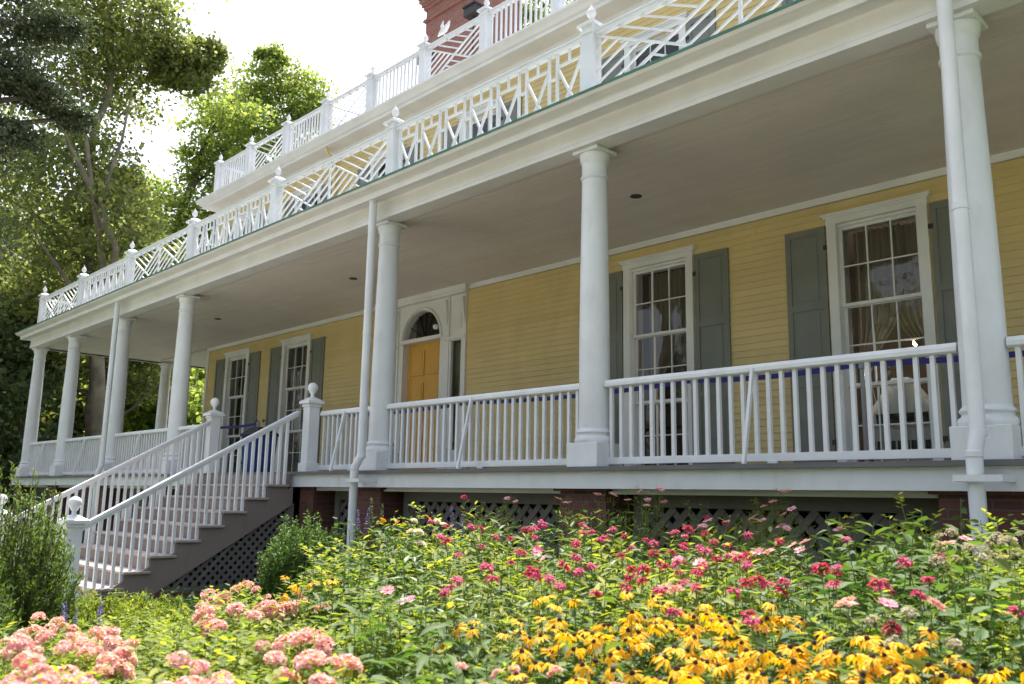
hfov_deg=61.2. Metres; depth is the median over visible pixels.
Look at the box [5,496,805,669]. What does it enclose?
ground
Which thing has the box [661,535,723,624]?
leafy plant
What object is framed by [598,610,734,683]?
yellow daisy plant
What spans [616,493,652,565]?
cosmos plant
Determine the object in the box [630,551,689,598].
leafy plant
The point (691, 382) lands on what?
barrier post
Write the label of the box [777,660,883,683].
yellow daisy plant
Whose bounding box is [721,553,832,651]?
leafy plant
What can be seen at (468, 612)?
leafy plant
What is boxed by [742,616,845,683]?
bee balm plant
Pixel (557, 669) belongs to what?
pink flowering bush
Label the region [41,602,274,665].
garden soil
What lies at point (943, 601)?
leafy plant
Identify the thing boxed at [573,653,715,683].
yellow daisy plant
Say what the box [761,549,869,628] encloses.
leafy plant
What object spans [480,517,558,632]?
leafy plant
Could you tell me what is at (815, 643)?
yellow daisy plant
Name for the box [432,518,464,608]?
rose plant
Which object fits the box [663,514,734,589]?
bee balm plant
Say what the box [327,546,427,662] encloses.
leafy plant
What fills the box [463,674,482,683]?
leafy plant
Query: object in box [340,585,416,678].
cosmos plant
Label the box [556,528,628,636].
leafy plant
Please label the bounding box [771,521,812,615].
cosmos plant
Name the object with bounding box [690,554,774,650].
bee balm plant
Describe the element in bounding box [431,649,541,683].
strap leaf plant
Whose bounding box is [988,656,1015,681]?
leafy plant
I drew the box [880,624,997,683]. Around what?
leafy plant
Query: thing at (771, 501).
cosmos plant
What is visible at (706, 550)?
bee balm plant
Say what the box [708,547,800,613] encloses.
leafy plant
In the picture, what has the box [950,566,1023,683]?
leafy plant
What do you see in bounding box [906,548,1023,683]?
leafy plant
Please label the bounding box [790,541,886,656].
leafy plant
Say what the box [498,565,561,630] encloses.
leafy plant
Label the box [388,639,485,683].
leafy plant
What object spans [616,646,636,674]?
leafy plant
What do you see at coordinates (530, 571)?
bee balm plant
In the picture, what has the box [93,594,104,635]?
spike flower plant
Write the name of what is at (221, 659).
rose bush
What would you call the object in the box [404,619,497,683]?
strap leaf plant
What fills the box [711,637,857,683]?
yellow daisy plant
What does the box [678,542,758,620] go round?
bee balm plant
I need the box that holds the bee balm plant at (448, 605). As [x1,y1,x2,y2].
[332,582,461,681]
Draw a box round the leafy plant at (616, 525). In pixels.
[592,514,653,582]
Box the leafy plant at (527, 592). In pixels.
[484,560,583,676]
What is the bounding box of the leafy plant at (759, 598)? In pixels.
[739,569,798,655]
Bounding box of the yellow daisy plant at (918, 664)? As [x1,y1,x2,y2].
[812,626,953,683]
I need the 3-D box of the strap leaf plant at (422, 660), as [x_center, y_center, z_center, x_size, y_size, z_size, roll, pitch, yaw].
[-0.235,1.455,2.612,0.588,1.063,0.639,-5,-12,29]
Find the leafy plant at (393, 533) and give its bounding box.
[379,511,407,555]
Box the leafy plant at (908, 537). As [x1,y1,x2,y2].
[804,516,931,646]
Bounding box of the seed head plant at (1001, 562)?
[928,535,1023,661]
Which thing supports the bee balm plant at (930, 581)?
on the garden soil
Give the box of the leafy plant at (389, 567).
[332,535,413,651]
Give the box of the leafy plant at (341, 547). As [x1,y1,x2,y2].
[326,521,403,612]
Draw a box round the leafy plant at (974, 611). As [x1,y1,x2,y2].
[905,606,1023,683]
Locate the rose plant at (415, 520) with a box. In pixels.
[391,518,417,611]
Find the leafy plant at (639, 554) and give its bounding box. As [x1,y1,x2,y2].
[631,539,676,581]
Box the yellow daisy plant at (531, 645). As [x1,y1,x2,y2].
[516,624,635,683]
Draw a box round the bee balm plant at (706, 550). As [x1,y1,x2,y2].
[699,547,802,637]
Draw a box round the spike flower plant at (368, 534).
[349,498,383,578]
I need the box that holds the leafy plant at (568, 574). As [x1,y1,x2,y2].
[500,548,594,664]
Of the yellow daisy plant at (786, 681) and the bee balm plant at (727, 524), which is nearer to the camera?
the yellow daisy plant at (786, 681)
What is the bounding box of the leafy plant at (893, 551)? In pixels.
[884,527,1015,653]
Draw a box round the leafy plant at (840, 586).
[793,565,885,672]
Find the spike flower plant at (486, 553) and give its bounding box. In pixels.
[457,520,492,589]
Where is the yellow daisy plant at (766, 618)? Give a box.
[670,612,794,682]
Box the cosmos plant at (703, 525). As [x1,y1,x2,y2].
[697,520,742,580]
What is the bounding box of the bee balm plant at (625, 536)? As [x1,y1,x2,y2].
[582,532,668,629]
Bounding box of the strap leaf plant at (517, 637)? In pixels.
[438,633,543,683]
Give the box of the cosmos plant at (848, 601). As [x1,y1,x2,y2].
[806,593,919,683]
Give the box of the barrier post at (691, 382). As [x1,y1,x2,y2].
[690,380,696,464]
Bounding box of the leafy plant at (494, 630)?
[459,589,577,682]
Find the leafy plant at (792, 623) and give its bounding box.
[710,611,809,681]
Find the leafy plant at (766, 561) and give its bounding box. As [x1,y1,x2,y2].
[707,547,770,597]
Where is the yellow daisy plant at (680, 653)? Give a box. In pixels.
[661,643,757,683]
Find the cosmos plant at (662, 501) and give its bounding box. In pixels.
[642,499,672,581]
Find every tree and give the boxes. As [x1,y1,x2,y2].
[0,0,109,271]
[0,0,233,474]
[0,110,100,429]
[0,179,115,510]
[0,203,128,508]
[0,233,95,471]
[0,257,89,510]
[0,272,172,493]
[13,198,182,487]
[49,255,126,436]
[64,75,281,427]
[76,363,203,512]
[123,368,205,451]
[186,40,343,192]
[522,0,574,27]
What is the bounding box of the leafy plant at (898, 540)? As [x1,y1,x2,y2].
[815,517,901,618]
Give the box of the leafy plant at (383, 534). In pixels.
[342,524,425,605]
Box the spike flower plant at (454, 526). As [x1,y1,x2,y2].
[448,507,464,573]
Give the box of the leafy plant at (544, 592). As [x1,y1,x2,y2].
[465,575,558,656]
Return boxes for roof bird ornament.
[438,20,449,36]
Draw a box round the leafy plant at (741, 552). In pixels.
[705,537,772,593]
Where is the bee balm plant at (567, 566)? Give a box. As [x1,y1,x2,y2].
[539,553,659,677]
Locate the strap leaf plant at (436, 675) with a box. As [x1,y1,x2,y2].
[406,656,452,683]
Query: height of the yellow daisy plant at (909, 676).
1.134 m
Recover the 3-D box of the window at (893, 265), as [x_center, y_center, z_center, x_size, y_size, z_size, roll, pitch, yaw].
[4.918,-0.062,11.250,0.680,3.465,1.440,11,-14,-43]
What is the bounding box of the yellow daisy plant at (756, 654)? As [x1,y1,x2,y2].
[688,648,819,683]
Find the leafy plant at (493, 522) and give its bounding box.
[456,508,520,591]
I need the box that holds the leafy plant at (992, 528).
[913,508,1023,637]
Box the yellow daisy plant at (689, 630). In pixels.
[586,619,726,683]
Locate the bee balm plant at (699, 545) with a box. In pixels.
[647,540,720,615]
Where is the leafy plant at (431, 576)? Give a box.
[371,547,454,652]
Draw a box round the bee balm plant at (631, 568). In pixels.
[581,552,680,643]
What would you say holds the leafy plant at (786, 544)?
on the garden soil
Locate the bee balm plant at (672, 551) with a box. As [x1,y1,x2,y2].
[609,539,696,637]
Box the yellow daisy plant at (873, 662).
[780,653,903,683]
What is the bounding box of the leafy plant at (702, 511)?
[676,500,713,575]
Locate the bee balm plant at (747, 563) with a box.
[730,560,861,674]
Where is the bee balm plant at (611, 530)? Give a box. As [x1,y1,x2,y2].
[571,522,639,603]
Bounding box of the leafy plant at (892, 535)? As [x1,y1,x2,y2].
[873,522,985,646]
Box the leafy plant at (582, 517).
[547,510,609,571]
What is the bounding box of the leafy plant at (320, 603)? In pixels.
[310,579,395,682]
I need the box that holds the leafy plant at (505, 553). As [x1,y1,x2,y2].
[497,533,559,596]
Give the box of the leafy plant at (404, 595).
[387,549,460,672]
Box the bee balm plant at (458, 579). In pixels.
[351,576,476,674]
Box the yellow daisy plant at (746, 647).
[677,624,775,681]
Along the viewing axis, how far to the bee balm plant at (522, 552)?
4.87 m
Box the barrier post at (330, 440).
[328,416,331,470]
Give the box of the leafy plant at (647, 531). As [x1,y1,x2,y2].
[593,520,652,580]
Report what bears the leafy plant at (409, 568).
on the garden soil
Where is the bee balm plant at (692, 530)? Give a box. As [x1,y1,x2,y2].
[663,525,763,604]
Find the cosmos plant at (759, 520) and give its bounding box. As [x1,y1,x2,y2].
[747,515,786,600]
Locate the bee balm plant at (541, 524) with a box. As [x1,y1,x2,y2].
[500,519,589,629]
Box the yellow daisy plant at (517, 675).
[506,648,577,683]
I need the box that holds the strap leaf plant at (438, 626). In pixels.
[321,603,478,683]
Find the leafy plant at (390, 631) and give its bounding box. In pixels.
[357,607,493,683]
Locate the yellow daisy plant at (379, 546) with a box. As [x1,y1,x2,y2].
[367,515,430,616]
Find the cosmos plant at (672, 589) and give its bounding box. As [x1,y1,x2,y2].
[610,574,684,679]
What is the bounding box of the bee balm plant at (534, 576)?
[471,567,585,680]
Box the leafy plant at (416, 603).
[353,595,432,676]
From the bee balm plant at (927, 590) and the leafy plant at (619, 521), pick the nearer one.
the bee balm plant at (927, 590)
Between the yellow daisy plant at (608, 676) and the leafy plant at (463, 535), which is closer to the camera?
the yellow daisy plant at (608, 676)
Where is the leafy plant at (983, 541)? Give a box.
[979,514,1023,592]
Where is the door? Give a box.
[404,341,439,469]
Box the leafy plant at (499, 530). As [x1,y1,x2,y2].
[489,519,539,595]
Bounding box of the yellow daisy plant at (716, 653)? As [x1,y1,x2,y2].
[676,646,749,683]
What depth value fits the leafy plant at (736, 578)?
4.02 m
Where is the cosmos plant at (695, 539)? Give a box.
[672,518,712,581]
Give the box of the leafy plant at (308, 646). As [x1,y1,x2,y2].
[304,643,387,683]
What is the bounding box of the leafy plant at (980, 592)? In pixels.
[966,575,1023,674]
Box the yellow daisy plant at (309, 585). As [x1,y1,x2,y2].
[265,578,384,668]
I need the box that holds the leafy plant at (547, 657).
[504,622,603,683]
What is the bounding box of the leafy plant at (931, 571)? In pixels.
[876,536,980,645]
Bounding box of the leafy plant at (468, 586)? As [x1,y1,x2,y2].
[430,555,520,644]
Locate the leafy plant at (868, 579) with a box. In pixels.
[826,552,931,656]
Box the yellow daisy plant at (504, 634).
[465,618,561,683]
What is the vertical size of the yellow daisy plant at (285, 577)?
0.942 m
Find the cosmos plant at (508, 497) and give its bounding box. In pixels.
[487,496,517,569]
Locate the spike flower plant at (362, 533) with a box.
[338,507,370,603]
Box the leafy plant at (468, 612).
[435,584,527,682]
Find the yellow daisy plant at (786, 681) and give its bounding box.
[772,679,789,683]
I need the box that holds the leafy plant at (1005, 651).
[997,593,1023,676]
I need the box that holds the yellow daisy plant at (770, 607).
[695,601,812,683]
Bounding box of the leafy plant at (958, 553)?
[897,521,1003,637]
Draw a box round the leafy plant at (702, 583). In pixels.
[623,575,724,645]
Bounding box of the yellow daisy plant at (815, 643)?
[776,627,951,683]
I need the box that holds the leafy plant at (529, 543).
[523,541,577,611]
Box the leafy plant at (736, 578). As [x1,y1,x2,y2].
[718,576,802,655]
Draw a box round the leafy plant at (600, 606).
[550,587,672,678]
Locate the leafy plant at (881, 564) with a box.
[842,528,931,647]
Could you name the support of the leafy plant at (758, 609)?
on the garden soil
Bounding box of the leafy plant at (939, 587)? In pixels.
[902,583,991,683]
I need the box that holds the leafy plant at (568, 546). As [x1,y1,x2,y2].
[557,521,614,617]
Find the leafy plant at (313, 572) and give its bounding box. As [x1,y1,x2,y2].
[304,553,373,632]
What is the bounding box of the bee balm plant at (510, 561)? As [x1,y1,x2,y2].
[492,549,589,681]
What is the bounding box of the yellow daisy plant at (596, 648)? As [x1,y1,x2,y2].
[584,623,705,683]
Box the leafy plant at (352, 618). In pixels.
[328,572,404,667]
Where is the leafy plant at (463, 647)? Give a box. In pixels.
[437,633,534,682]
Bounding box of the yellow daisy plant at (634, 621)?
[539,609,646,683]
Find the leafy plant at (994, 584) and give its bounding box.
[927,578,1023,683]
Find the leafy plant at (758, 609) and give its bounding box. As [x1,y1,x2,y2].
[720,582,815,671]
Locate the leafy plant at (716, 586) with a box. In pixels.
[703,556,756,625]
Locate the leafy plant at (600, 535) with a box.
[589,515,632,571]
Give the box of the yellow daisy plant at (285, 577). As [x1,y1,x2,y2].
[276,573,329,625]
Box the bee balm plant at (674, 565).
[645,557,760,669]
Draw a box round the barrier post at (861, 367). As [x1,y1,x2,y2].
[858,363,868,461]
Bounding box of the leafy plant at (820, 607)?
[767,564,837,678]
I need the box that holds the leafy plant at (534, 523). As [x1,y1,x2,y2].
[515,510,576,595]
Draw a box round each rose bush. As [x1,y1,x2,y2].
[0,620,93,670]
[0,621,37,679]
[0,627,14,682]
[2,632,105,676]
[8,620,124,669]
[11,657,159,683]
[21,649,78,670]
[29,642,89,677]
[42,614,146,680]
[64,671,168,683]
[66,660,171,683]
[95,603,176,666]
[119,618,226,683]
[121,622,179,676]
[122,651,143,682]
[125,623,195,667]
[125,655,282,683]
[130,609,242,679]
[130,612,249,682]
[133,654,281,683]
[135,614,170,664]
[148,626,243,682]
[150,606,205,651]
[151,622,285,683]
[179,591,258,637]
[181,613,334,683]
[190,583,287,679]
[197,614,293,681]
[211,594,276,667]
[225,620,351,683]
[228,667,379,683]
[237,659,385,683]
[238,624,339,672]
[241,594,310,654]
[268,615,337,665]
[290,619,367,681]
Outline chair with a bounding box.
[873,377,932,460]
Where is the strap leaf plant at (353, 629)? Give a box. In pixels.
[268,609,417,682]
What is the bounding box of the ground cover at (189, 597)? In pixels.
[11,583,296,666]
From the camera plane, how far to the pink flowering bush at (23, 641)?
2.99 m
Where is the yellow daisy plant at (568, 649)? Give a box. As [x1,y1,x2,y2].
[546,617,655,683]
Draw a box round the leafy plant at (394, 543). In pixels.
[381,518,450,636]
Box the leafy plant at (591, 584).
[552,535,648,659]
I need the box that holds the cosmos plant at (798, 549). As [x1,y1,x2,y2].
[761,539,814,615]
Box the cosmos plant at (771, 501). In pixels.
[737,496,779,592]
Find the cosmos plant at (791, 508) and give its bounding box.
[771,506,819,625]
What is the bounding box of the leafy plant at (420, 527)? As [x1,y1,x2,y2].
[406,512,435,596]
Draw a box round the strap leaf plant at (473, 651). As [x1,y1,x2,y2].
[392,609,535,682]
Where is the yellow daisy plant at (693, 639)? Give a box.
[618,634,744,683]
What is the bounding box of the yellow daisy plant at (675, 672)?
[632,665,694,683]
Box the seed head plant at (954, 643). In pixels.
[864,606,962,683]
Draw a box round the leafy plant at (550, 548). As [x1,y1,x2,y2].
[538,522,616,582]
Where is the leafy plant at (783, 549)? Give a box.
[757,526,818,615]
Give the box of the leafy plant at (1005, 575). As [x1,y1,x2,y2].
[967,552,1023,651]
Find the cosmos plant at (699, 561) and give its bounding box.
[671,555,732,651]
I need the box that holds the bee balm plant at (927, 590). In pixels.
[868,552,989,682]
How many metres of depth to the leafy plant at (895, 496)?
5.31 m
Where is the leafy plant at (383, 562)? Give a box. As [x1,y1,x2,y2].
[332,534,427,617]
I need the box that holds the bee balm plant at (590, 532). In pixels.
[513,529,605,612]
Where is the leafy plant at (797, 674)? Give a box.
[787,672,802,679]
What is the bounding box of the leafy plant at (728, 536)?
[693,526,775,588]
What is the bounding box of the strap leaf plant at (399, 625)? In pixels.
[350,594,474,683]
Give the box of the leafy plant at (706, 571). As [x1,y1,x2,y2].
[665,554,732,612]
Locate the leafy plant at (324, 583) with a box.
[288,569,360,626]
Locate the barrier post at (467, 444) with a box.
[467,402,469,468]
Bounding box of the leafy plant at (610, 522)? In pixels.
[595,509,661,582]
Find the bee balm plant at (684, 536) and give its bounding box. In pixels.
[624,530,695,596]
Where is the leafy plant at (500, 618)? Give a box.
[451,575,555,683]
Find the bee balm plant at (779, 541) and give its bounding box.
[715,531,788,616]
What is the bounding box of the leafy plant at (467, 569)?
[438,534,499,651]
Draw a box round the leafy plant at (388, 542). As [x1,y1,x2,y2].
[372,521,446,600]
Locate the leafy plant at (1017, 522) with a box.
[1008,518,1023,586]
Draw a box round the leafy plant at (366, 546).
[325,516,387,618]
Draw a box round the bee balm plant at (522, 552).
[451,545,565,645]
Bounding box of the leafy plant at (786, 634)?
[734,631,904,682]
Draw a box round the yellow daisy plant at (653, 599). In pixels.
[636,593,759,683]
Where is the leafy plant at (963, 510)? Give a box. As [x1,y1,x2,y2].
[925,498,1017,601]
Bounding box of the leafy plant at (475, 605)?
[427,567,506,666]
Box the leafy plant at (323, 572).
[288,554,380,632]
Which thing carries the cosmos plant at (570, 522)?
on the garden soil
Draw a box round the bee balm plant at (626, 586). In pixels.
[617,575,749,679]
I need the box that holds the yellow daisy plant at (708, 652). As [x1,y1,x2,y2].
[652,619,779,683]
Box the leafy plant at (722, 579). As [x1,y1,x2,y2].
[670,557,757,632]
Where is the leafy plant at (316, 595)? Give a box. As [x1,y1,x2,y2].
[297,558,387,647]
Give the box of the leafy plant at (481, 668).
[455,665,493,683]
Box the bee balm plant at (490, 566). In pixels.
[393,562,508,668]
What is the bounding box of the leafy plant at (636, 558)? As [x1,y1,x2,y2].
[622,532,673,601]
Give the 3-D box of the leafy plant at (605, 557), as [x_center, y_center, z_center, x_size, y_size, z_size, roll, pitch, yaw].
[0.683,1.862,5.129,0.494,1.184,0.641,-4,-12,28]
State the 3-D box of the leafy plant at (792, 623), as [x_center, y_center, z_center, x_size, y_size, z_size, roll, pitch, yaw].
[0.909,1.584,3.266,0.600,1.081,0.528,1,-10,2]
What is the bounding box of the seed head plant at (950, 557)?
[925,532,1023,655]
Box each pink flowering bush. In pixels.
[0,612,50,675]
[0,628,58,677]
[0,648,80,683]
[7,665,92,683]
[38,616,82,669]
[46,631,106,682]
[57,663,113,683]
[66,628,120,683]
[73,624,139,683]
[91,642,191,683]
[158,672,234,683]
[175,659,234,683]
[190,588,237,656]
[190,602,262,679]
[230,579,262,645]
[246,594,294,681]
[252,624,333,681]
[258,627,335,683]
[260,589,311,654]
[265,599,328,662]
[274,649,337,683]
[289,653,367,683]
[448,659,534,683]
[464,649,562,683]
[607,680,653,683]
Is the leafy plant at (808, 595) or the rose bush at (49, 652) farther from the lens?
the leafy plant at (808, 595)
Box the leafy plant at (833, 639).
[755,610,878,683]
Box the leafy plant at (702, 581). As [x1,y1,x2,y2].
[656,549,721,636]
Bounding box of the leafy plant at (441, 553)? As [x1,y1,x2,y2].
[415,534,486,599]
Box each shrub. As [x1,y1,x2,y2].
[0,455,84,657]
[0,528,26,664]
[51,602,147,652]
[53,589,125,636]
[81,584,160,628]
[86,603,181,646]
[111,588,190,620]
[134,601,201,639]
[254,510,343,633]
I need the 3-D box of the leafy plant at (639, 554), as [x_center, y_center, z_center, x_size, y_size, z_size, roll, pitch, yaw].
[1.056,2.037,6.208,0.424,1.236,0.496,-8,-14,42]
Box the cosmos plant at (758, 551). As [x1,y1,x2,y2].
[714,547,781,641]
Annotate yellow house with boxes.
[0,0,1023,636]
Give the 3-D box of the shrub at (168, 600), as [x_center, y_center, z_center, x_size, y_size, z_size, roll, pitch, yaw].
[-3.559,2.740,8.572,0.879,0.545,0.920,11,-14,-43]
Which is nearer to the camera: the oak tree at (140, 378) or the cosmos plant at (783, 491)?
the cosmos plant at (783, 491)
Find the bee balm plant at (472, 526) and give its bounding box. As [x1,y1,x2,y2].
[466,523,538,640]
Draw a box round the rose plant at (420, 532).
[413,528,442,618]
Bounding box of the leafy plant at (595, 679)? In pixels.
[586,633,660,683]
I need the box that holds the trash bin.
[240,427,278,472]
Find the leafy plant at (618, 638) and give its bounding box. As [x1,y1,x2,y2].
[572,615,714,682]
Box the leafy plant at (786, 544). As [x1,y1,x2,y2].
[763,535,865,636]
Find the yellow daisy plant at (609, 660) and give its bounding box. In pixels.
[584,651,703,683]
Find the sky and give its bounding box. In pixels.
[0,0,566,489]
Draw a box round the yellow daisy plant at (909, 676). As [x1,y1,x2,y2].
[892,669,921,683]
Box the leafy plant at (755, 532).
[692,518,772,598]
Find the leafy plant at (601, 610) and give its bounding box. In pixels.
[584,584,675,669]
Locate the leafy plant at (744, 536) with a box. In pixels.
[720,514,772,588]
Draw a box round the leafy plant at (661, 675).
[643,645,776,683]
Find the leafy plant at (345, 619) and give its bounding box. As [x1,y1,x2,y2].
[268,611,390,676]
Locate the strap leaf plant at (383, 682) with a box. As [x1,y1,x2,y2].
[342,635,451,683]
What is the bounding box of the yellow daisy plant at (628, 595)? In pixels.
[613,591,710,679]
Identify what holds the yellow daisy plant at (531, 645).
on the garden soil
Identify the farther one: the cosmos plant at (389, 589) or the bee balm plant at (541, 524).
the bee balm plant at (541, 524)
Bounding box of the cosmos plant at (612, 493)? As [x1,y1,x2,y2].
[592,492,632,552]
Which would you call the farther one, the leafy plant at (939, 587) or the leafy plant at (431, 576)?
the leafy plant at (431, 576)
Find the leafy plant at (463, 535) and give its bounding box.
[423,525,496,579]
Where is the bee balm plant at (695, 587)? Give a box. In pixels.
[677,583,809,673]
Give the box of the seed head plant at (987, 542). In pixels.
[927,527,1023,653]
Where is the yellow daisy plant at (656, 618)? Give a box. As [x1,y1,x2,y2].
[591,611,677,682]
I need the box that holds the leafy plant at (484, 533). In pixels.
[468,521,523,590]
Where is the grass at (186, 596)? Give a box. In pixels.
[3,542,254,605]
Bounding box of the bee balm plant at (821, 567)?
[808,562,952,676]
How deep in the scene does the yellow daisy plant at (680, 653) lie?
2.35 m
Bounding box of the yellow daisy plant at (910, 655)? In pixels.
[888,646,983,682]
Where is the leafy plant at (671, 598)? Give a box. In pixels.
[630,565,694,641]
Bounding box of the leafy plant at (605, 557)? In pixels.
[587,554,667,624]
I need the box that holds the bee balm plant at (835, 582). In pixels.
[797,556,951,675]
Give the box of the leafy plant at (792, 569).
[761,555,842,655]
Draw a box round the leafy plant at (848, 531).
[842,515,935,610]
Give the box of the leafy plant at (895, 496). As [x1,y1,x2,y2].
[824,492,948,632]
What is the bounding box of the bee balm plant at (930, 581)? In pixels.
[919,576,1019,683]
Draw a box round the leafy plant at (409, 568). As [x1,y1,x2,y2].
[355,549,442,665]
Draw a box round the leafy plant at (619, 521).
[554,510,628,598]
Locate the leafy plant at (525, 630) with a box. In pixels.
[452,567,575,681]
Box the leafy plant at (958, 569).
[892,564,1011,653]
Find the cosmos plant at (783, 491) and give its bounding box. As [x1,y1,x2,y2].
[751,488,797,599]
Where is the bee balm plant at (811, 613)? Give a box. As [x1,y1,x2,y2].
[785,585,897,683]
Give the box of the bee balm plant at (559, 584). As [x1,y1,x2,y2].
[488,581,616,683]
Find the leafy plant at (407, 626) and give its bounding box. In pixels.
[313,578,458,683]
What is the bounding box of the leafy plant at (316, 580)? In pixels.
[299,557,338,625]
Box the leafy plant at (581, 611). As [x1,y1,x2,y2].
[501,581,606,680]
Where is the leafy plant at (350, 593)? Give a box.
[331,558,415,645]
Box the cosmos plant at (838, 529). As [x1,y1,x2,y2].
[804,526,858,608]
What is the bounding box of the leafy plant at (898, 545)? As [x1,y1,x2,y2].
[866,516,950,618]
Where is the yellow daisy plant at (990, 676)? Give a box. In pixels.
[834,651,1023,683]
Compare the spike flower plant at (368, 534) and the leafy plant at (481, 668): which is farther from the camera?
the spike flower plant at (368, 534)
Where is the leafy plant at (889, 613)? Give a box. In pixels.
[811,573,1023,683]
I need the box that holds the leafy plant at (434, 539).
[430,514,489,591]
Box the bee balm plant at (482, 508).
[461,495,511,566]
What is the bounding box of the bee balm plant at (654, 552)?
[613,549,706,625]
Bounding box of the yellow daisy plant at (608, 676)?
[568,666,623,683]
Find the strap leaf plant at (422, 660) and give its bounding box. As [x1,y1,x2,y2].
[376,647,508,683]
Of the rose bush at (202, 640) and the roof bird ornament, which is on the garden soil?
the rose bush at (202, 640)
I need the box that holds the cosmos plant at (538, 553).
[520,548,581,661]
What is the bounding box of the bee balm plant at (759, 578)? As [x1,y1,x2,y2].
[715,574,852,681]
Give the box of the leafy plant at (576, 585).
[509,572,589,676]
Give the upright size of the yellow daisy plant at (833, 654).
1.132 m
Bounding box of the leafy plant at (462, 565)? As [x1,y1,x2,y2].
[424,541,520,612]
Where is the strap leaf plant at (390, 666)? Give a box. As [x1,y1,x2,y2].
[361,659,433,683]
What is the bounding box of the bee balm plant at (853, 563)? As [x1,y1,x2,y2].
[831,536,951,656]
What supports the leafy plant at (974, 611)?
on the garden soil
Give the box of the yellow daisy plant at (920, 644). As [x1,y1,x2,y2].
[859,635,1013,683]
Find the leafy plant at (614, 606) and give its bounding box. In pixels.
[609,574,706,681]
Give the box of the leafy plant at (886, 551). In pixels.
[860,508,939,626]
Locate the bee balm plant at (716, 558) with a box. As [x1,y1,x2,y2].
[666,551,754,619]
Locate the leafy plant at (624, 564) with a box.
[567,537,675,659]
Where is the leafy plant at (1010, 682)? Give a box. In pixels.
[992,681,1019,683]
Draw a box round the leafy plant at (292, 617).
[282,557,388,649]
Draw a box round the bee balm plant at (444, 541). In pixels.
[423,534,508,664]
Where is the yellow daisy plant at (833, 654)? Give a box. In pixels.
[739,638,917,683]
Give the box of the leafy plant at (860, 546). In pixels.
[839,518,946,646]
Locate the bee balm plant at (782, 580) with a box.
[759,576,852,671]
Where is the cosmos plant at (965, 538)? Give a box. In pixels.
[905,530,976,626]
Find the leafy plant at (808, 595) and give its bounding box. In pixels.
[771,564,859,670]
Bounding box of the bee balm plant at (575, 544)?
[550,535,624,661]
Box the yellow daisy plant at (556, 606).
[432,593,566,683]
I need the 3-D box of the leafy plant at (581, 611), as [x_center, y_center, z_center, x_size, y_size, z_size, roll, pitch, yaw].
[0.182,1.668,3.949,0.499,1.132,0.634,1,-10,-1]
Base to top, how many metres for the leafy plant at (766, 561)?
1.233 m
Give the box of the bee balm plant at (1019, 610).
[906,589,1023,683]
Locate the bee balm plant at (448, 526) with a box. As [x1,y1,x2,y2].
[425,519,497,619]
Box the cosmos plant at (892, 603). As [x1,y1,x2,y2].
[874,596,959,683]
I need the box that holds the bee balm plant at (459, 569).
[400,544,509,667]
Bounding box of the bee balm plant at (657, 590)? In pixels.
[562,583,671,683]
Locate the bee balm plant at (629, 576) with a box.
[569,562,683,683]
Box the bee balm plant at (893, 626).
[763,609,913,682]
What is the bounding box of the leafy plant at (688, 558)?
[606,552,691,610]
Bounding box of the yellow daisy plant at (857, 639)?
[818,632,974,683]
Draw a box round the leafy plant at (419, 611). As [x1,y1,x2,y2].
[367,583,455,667]
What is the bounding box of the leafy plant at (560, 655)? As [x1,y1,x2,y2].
[497,596,586,683]
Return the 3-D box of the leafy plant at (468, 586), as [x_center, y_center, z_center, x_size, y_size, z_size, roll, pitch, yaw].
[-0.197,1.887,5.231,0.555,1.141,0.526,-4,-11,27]
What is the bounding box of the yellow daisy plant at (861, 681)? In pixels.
[845,678,866,683]
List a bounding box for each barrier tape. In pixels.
[220,423,255,428]
[336,403,466,417]
[473,380,689,403]
[698,364,857,382]
[870,350,1023,365]
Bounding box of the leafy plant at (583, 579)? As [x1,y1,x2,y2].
[527,561,611,636]
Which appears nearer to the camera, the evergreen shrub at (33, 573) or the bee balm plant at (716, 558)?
the bee balm plant at (716, 558)
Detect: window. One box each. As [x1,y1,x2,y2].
[218,347,250,472]
[235,209,257,237]
[274,333,312,471]
[293,179,322,212]
[368,141,406,180]
[456,96,504,142]
[618,245,697,465]
[620,11,689,72]
[820,191,945,461]
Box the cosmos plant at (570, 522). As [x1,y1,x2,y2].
[553,497,586,568]
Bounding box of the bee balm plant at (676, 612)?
[646,606,774,683]
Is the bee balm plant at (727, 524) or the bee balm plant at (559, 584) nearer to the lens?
the bee balm plant at (559, 584)
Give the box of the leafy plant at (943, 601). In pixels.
[873,572,977,669]
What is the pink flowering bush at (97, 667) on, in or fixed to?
on the garden soil
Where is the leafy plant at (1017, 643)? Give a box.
[895,639,1023,682]
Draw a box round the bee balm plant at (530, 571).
[522,566,633,683]
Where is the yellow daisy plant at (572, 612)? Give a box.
[528,589,640,683]
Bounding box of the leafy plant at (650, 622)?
[637,610,724,683]
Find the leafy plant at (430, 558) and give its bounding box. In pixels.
[408,533,512,644]
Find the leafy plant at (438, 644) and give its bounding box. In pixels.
[357,607,476,680]
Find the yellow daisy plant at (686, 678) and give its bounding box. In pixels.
[675,663,758,683]
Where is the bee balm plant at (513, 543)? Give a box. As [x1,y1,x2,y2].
[470,534,560,652]
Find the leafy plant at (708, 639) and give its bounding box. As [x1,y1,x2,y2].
[648,615,768,683]
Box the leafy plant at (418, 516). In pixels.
[375,502,453,596]
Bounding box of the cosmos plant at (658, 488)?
[629,486,666,567]
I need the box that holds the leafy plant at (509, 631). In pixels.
[443,610,561,682]
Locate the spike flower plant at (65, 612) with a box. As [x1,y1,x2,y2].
[60,601,78,656]
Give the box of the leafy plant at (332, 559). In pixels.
[298,538,386,626]
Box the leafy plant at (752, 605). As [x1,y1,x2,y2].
[734,598,821,661]
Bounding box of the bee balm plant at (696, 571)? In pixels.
[591,567,722,678]
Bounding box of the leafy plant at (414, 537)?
[369,519,416,625]
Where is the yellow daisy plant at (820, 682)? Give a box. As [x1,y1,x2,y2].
[770,680,831,683]

